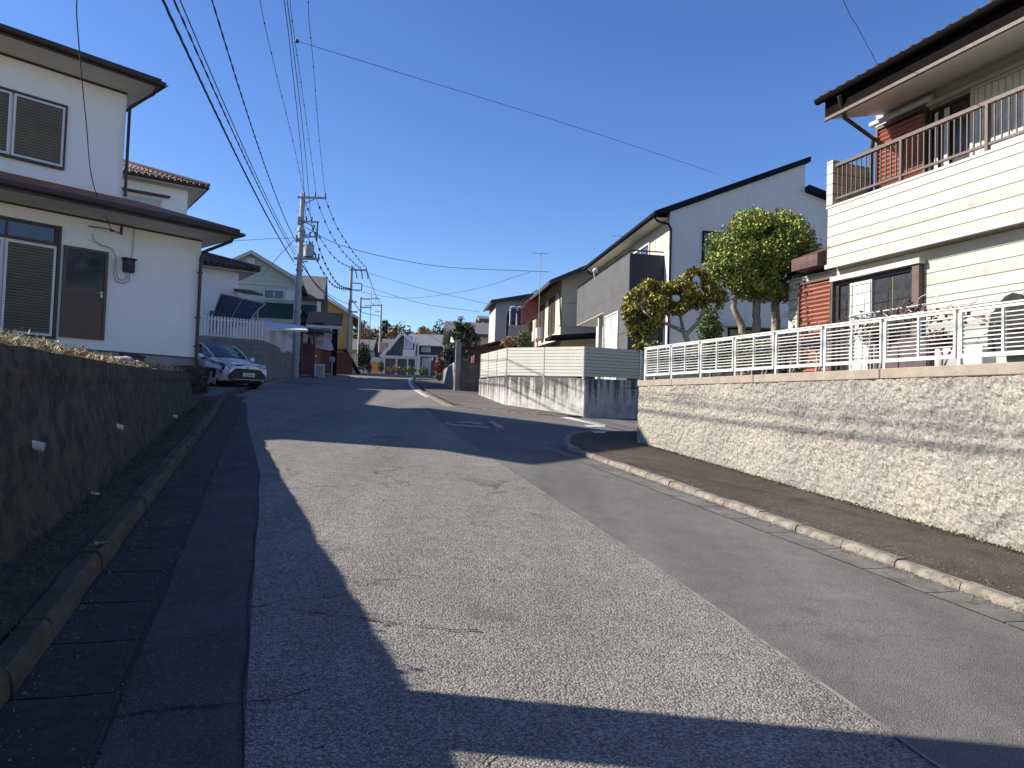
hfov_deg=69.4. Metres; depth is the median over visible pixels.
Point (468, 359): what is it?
window
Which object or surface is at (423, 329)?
tree
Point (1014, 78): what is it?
window
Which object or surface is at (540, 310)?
window
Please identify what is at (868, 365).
wooden stake
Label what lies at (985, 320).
rose vine
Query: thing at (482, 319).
grey house
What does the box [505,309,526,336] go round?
window
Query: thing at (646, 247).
window
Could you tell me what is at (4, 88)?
window frame
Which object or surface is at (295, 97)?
voltage line
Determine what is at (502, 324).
balcony house
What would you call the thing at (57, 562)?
verge moss
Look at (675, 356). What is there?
garden shrub
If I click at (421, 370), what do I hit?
hedge plant
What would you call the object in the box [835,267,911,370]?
window
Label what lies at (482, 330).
tiled house
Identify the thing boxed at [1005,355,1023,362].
outdoor unit
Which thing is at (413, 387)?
edge line
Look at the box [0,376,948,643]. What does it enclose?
ground
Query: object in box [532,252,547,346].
tv antenna
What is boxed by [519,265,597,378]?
cream house
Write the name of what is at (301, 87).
power line
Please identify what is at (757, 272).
clipped tree
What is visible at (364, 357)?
dark shrub
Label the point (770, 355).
garden shrub
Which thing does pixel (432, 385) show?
sidewalk
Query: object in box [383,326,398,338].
tree
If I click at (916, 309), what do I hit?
rose vine
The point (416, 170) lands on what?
sky
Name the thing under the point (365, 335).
tree
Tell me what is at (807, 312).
rose vine
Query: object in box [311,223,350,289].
voltage line
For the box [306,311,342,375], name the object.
carport building
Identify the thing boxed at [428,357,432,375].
gate pillar
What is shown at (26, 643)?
kerb
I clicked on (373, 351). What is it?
distant house
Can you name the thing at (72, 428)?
retaining wall
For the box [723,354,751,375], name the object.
garden shrub
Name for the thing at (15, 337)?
dry grass
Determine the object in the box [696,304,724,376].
garden shrub
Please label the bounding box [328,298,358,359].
yellow house
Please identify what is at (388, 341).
distant house
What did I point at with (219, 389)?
driveway
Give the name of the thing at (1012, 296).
jacket
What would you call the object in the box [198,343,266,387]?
parked car
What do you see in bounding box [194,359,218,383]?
pipe bundle
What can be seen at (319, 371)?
white gate
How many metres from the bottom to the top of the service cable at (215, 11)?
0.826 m
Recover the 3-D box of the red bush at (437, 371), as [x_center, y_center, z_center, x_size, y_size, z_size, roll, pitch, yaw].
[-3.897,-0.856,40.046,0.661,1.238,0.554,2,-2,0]
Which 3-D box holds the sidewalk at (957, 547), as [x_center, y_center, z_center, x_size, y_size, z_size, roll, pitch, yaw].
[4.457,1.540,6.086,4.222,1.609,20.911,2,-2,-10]
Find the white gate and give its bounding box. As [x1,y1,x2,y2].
[314,364,324,376]
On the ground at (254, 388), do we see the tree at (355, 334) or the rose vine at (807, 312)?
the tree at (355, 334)
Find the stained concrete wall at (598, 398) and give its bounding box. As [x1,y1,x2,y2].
[479,377,638,418]
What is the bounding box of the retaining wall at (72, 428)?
[0,343,204,568]
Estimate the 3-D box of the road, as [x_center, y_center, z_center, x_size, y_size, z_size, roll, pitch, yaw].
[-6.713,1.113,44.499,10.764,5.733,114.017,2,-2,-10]
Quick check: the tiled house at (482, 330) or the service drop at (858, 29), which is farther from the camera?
the tiled house at (482, 330)
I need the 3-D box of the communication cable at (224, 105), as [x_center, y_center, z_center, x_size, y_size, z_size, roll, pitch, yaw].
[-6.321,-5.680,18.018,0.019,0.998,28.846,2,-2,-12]
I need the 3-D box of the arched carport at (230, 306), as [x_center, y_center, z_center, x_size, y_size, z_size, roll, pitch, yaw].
[-11.372,-2.594,30.157,2.431,2.542,1.979,1,-2,10]
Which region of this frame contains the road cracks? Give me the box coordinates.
[91,403,493,767]
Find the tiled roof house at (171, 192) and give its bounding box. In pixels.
[121,159,262,337]
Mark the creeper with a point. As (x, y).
(200, 385)
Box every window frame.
[0,86,67,169]
[21,226,61,338]
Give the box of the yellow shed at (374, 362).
[370,357,384,373]
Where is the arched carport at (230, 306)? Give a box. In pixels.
[209,293,265,339]
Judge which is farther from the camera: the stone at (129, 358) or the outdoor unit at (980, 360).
the outdoor unit at (980, 360)
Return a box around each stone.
[109,356,128,364]
[121,356,136,365]
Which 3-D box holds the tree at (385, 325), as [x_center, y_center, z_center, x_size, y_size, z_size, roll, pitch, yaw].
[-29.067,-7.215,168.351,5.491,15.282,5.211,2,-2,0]
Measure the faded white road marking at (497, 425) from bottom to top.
0.129 m
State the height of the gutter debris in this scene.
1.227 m
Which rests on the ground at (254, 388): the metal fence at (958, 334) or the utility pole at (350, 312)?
the utility pole at (350, 312)
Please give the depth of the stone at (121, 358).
9.64 m
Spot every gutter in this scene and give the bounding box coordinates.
[0,396,245,767]
[545,448,1023,629]
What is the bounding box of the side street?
[422,405,637,450]
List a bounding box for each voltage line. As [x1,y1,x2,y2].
[284,0,305,216]
[287,0,310,217]
[308,238,351,290]
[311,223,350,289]
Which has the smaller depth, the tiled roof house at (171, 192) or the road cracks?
the road cracks
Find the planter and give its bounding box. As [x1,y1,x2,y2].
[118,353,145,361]
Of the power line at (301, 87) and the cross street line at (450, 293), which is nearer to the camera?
the power line at (301, 87)
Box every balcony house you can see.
[294,275,327,344]
[484,294,532,346]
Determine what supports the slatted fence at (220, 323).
on the boundary wall at (272, 358)
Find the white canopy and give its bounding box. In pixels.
[258,320,307,352]
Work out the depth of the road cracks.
3.55 m
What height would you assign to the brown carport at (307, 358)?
2.738 m
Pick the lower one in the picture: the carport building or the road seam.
the road seam
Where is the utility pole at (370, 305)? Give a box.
[365,291,379,371]
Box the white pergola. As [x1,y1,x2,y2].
[381,355,418,374]
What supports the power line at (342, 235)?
attached to the utility pole at (350, 312)
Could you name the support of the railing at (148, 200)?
in the tiled roof house at (171, 192)
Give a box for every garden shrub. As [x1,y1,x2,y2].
[500,337,516,347]
[643,340,666,379]
[660,347,681,378]
[677,346,724,376]
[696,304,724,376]
[706,341,731,375]
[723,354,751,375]
[738,331,756,374]
[740,340,787,373]
[779,334,806,372]
[805,332,828,371]
[859,323,901,368]
[924,328,952,365]
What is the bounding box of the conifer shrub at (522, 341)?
[515,331,531,347]
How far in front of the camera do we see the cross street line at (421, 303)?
52.25 m
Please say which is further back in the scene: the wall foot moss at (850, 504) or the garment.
the garment
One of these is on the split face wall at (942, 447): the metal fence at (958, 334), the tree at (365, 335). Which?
the metal fence at (958, 334)
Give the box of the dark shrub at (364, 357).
[356,342,370,372]
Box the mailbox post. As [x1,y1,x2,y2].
[329,356,334,375]
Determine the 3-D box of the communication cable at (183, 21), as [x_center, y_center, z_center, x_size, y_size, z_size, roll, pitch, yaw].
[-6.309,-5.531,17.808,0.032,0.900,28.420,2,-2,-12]
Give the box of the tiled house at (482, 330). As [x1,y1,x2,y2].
[442,321,488,365]
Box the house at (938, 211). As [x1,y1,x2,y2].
[787,0,1023,372]
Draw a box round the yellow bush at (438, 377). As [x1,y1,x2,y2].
[434,374,442,380]
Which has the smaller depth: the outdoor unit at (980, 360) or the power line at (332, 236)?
the outdoor unit at (980, 360)
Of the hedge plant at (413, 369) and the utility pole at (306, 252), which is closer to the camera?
the utility pole at (306, 252)
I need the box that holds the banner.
[312,339,333,350]
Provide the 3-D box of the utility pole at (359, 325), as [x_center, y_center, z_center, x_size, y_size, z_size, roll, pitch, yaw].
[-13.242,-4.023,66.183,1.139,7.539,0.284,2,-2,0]
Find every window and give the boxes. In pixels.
[0,215,58,245]
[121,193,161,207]
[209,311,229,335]
[263,289,283,299]
[403,336,412,348]
[421,346,430,351]
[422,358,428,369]
[464,346,471,361]
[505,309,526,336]
[530,321,531,344]
[535,303,544,341]
[548,295,555,335]
[577,376,594,378]
[603,310,618,379]
[634,242,649,254]
[701,231,720,263]
[728,328,787,372]
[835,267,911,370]
[849,279,873,369]
[928,93,969,170]
[970,65,1023,156]
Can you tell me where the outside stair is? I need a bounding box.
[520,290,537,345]
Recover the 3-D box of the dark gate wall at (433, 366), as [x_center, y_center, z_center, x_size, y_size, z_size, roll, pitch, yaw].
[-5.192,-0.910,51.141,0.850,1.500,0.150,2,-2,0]
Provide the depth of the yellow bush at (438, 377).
38.50 m
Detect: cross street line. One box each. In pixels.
[299,41,737,181]
[304,226,544,271]
[354,272,528,297]
[363,285,477,311]
[366,272,485,303]
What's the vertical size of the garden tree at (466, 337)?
2.384 m
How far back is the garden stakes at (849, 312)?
13.67 m
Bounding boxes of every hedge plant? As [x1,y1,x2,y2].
[378,359,384,371]
[385,365,401,372]
[403,365,416,372]
[418,366,427,373]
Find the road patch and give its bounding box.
[425,408,1023,767]
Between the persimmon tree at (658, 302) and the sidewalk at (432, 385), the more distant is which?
the sidewalk at (432, 385)
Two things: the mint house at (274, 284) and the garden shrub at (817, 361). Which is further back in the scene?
the mint house at (274, 284)
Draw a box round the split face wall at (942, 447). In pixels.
[637,362,1023,551]
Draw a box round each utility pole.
[292,192,326,377]
[346,266,368,352]
[357,297,370,364]
[365,291,379,371]
[373,303,381,357]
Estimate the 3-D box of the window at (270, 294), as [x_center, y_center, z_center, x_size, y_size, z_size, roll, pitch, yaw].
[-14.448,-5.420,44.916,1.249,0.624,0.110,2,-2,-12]
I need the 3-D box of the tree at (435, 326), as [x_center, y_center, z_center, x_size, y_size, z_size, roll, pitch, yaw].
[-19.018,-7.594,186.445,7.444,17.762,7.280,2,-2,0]
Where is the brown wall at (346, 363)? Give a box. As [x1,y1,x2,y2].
[323,349,360,374]
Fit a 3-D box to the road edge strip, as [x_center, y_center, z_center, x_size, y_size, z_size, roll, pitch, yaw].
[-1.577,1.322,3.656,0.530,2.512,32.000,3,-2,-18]
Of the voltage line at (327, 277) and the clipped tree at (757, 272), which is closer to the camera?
the clipped tree at (757, 272)
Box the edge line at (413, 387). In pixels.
[408,379,427,396]
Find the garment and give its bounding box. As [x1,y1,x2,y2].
[510,309,517,320]
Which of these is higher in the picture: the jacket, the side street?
the jacket
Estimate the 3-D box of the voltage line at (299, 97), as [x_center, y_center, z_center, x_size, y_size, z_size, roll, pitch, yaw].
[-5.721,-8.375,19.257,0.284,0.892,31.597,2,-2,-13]
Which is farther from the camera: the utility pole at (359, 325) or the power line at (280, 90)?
the utility pole at (359, 325)
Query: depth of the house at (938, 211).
12.40 m
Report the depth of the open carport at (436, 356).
70.14 m
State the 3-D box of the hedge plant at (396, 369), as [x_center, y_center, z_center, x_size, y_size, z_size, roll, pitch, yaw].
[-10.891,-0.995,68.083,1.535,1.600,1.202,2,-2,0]
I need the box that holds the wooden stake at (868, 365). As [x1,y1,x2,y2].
[867,312,872,368]
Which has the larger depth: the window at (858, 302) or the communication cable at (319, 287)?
the communication cable at (319, 287)
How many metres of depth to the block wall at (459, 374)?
30.93 m
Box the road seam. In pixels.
[443,423,944,767]
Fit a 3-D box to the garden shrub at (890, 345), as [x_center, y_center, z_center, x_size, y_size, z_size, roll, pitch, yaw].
[5.173,-0.424,10.425,0.647,0.902,0.466,2,-2,0]
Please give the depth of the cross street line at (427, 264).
36.64 m
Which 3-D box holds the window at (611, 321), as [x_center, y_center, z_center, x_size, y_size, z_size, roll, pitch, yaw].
[3.526,-1.270,26.448,0.050,2.500,1.750,2,-2,-8]
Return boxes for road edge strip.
[85,403,258,767]
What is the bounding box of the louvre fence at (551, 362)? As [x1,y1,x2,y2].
[480,346,750,379]
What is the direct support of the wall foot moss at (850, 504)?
on the sidewalk at (957, 547)
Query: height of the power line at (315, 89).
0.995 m
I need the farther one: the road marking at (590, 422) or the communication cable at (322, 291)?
the communication cable at (322, 291)
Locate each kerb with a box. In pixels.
[0,388,244,711]
[256,374,308,388]
[411,375,568,416]
[562,431,1023,613]
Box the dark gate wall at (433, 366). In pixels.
[430,360,442,375]
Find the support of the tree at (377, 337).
on the ground at (254, 388)
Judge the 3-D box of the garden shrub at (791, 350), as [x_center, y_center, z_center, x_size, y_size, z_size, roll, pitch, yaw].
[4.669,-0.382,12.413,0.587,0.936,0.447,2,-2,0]
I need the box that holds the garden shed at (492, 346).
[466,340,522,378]
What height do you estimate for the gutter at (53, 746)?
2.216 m
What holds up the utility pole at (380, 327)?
on the ground at (254, 388)
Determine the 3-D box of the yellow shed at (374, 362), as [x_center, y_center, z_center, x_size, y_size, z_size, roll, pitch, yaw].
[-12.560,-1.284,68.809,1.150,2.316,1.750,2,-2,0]
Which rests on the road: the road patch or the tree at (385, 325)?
the road patch
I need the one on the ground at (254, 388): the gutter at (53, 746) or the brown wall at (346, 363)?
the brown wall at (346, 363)
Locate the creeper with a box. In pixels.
[155,364,209,394]
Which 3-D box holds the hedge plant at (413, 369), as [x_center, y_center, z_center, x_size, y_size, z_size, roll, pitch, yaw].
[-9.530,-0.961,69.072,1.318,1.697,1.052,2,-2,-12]
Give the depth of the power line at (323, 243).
40.43 m
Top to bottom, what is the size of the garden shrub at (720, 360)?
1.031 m
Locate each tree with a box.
[353,332,357,338]
[360,325,376,339]
[361,320,368,335]
[373,327,386,341]
[378,320,391,336]
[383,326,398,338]
[393,321,411,337]
[416,326,429,333]
[432,319,444,334]
[437,316,481,367]
[620,266,729,370]
[700,204,822,374]
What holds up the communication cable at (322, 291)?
attached to the utility pole at (306, 252)
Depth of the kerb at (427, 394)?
21.28 m
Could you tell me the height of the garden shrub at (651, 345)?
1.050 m
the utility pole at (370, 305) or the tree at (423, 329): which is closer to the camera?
the utility pole at (370, 305)
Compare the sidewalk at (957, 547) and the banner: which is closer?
the sidewalk at (957, 547)
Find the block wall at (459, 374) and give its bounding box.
[443,342,482,390]
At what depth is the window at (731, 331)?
24.73 m
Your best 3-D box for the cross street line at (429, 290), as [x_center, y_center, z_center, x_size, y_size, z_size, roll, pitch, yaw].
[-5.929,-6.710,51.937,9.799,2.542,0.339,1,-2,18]
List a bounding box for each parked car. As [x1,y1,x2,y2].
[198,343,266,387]
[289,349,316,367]
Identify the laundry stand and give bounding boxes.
[849,288,1023,368]
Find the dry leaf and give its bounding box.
[88,541,109,545]
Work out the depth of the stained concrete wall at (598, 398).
21.24 m
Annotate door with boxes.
[59,245,108,339]
[875,343,926,368]
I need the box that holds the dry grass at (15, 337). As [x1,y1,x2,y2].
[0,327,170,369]
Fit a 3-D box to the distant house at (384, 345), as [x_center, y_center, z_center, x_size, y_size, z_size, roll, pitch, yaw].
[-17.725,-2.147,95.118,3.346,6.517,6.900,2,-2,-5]
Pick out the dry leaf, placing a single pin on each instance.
(101, 543)
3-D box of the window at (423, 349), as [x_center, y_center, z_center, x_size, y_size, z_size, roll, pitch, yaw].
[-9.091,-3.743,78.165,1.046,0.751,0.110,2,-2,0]
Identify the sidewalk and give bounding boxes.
[416,375,577,415]
[570,432,1023,598]
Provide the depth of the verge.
5.14 m
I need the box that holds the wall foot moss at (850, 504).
[640,443,1023,553]
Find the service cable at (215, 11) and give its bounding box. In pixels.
[211,0,296,242]
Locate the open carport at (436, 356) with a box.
[418,355,437,374]
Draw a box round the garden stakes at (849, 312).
[827,277,896,370]
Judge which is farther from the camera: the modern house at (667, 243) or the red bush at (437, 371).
the red bush at (437, 371)
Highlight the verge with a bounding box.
[0,395,217,640]
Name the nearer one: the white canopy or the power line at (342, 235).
the white canopy
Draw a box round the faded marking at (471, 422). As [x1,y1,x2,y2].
[446,421,489,427]
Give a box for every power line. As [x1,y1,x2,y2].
[260,1,303,191]
[290,2,315,191]
[305,201,352,269]
[307,1,324,190]
[316,199,359,267]
[325,199,364,266]
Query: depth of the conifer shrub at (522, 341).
30.01 m
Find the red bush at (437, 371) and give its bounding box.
[434,357,443,375]
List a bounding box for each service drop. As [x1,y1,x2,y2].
[76,0,111,229]
[843,0,877,63]
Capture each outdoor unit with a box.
[935,345,995,365]
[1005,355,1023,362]
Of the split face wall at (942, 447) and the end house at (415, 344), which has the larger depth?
the end house at (415, 344)
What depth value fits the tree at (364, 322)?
186.25 m
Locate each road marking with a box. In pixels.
[490,421,504,427]
[561,417,605,426]
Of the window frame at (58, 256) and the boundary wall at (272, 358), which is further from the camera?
the boundary wall at (272, 358)
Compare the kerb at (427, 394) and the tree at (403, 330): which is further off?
the tree at (403, 330)
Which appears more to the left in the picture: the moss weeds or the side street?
the moss weeds
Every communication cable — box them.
[162,0,293,261]
[173,0,294,254]
[179,0,295,251]
[302,266,348,309]
[303,262,348,304]
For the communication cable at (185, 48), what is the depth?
13.35 m
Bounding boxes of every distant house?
[352,339,378,372]
[377,342,388,359]
[382,339,396,349]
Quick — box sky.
[0,0,990,334]
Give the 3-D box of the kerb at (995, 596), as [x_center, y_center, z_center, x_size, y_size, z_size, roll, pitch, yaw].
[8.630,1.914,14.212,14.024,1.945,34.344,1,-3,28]
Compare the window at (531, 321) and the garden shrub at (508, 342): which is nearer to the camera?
the garden shrub at (508, 342)
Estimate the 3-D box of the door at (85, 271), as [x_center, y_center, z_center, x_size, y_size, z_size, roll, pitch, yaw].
[-9.313,-1.977,16.139,0.142,1.970,0.880,0,-3,42]
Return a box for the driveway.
[204,381,268,395]
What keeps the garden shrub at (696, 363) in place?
on the right yard
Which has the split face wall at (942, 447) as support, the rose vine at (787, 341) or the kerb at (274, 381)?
the rose vine at (787, 341)
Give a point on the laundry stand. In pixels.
(950, 300)
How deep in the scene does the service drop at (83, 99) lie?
11.74 m
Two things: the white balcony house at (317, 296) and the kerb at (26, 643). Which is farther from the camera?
the white balcony house at (317, 296)
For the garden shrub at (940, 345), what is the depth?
9.41 m
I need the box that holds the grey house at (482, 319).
[475,316,488,322]
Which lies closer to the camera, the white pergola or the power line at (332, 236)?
the power line at (332, 236)
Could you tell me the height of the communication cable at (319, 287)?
0.993 m
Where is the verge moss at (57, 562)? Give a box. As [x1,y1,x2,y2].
[0,401,209,636]
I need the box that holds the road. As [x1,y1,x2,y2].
[11,373,1023,767]
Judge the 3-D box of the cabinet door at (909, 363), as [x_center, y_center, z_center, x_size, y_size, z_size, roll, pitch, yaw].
[6.321,-0.292,12.084,0.018,0.690,1.060,3,-2,-18]
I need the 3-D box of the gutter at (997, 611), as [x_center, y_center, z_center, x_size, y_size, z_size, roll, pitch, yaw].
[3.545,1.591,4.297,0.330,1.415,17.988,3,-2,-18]
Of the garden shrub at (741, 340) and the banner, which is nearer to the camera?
the garden shrub at (741, 340)
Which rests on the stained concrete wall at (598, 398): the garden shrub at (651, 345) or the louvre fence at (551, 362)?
the louvre fence at (551, 362)
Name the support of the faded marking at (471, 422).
on the side street
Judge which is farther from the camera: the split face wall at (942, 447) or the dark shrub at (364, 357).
the dark shrub at (364, 357)
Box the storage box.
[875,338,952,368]
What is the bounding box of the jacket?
[987,293,1023,356]
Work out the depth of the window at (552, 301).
37.81 m
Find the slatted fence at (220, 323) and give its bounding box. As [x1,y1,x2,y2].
[199,315,264,340]
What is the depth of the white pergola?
71.39 m
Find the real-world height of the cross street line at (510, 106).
1.459 m
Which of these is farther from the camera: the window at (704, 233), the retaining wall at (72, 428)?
the window at (704, 233)
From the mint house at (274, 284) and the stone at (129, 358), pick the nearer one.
the stone at (129, 358)
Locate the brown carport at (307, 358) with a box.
[299,329,334,377]
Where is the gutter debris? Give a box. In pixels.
[0,412,359,767]
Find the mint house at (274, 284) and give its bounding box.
[232,250,316,346]
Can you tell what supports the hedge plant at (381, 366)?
on the ground at (254, 388)
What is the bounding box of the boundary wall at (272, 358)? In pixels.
[199,325,292,381]
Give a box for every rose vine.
[718,328,794,373]
[781,296,950,364]
[793,278,817,372]
[926,308,1023,335]
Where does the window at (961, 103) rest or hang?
in the house at (938, 211)
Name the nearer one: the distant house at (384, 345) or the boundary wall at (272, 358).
the boundary wall at (272, 358)
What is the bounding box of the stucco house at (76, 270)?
[0,23,245,369]
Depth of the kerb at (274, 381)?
29.80 m
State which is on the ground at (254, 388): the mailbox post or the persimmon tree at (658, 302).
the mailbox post
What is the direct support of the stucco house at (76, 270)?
on the ground at (254, 388)
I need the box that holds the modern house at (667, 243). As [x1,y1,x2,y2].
[576,156,827,380]
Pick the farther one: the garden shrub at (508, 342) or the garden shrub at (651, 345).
the garden shrub at (508, 342)
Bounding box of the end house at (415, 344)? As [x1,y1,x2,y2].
[380,332,447,374]
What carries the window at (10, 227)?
in the stucco house at (76, 270)
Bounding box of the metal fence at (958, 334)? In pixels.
[644,299,1023,379]
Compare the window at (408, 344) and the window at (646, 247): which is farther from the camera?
the window at (408, 344)
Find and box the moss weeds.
[0,405,199,589]

